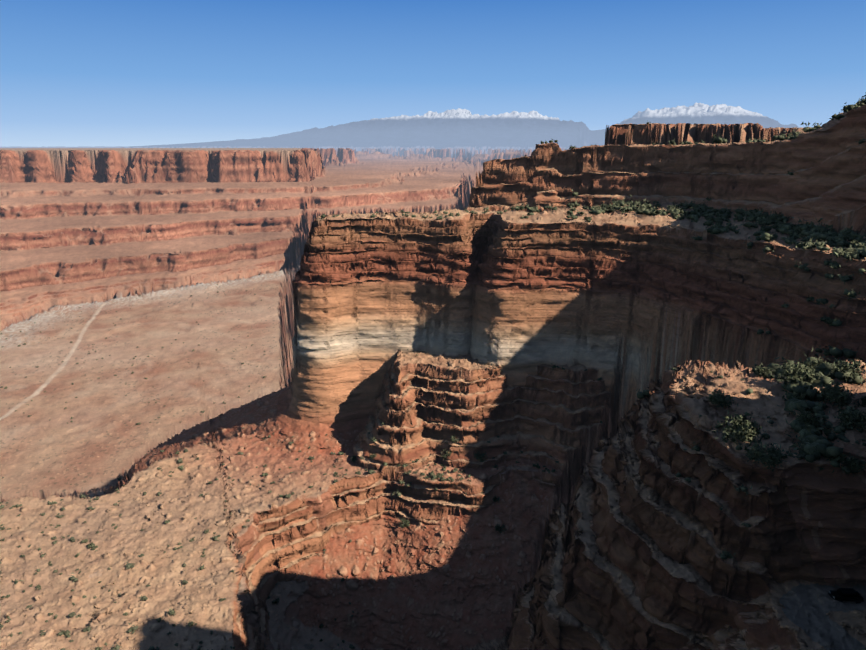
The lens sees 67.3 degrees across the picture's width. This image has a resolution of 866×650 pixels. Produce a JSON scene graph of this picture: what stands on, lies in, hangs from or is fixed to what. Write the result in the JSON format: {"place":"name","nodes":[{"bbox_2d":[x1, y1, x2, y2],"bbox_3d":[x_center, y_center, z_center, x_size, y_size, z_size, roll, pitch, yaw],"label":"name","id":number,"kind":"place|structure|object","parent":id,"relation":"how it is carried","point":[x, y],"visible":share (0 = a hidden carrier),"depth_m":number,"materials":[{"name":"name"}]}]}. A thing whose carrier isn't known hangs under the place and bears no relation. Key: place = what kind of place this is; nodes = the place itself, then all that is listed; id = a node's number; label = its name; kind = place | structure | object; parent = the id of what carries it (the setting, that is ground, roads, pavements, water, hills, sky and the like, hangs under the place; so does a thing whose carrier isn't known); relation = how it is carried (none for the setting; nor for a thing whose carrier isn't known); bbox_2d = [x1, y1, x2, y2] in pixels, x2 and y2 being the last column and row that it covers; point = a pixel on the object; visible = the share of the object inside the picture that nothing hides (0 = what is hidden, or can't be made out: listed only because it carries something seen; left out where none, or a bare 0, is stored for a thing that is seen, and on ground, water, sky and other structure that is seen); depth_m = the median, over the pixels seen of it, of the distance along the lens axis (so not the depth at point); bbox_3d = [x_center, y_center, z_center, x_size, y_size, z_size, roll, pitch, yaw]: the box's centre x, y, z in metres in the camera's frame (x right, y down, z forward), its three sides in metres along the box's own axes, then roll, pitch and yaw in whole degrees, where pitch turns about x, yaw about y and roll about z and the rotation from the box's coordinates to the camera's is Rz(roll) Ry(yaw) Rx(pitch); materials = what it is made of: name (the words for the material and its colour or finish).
{"place":"outdoors","nodes":[
{"label":"outdoors","id":0,"kind":"place"},
{"bbox_2d":[0,102,865,649],"bbox_3d":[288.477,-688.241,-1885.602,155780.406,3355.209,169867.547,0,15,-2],"label":"canyon terrain","id":1,"kind":"structure","parent":0,"point":[616,534],"depth_m":287.01,"materials":[{"name":"brown stone"}]},
{"bbox_2d":[0,92,865,649],"bbox_3d":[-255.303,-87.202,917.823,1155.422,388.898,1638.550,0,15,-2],"label":"shrub foliage","id":2,"kind":"object","parent":1,"relation":"on","point":[814,442],"visible":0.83,"depth_m":225.74,"materials":[{"name":"green plant"}]},
{"bbox_2d":[828,588,863,603],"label":"suv","id":3,"kind":"object","parent":1,"relation":"on","point":[844,594],"visible":0.94,"depth_m":106.78,"materials":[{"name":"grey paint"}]},
{"bbox_2d":[0,0,865,146],"label":"sky","id":4,"kind":"structure","parent":0,"point":[74,73],"materials":[{"name":"blue"}]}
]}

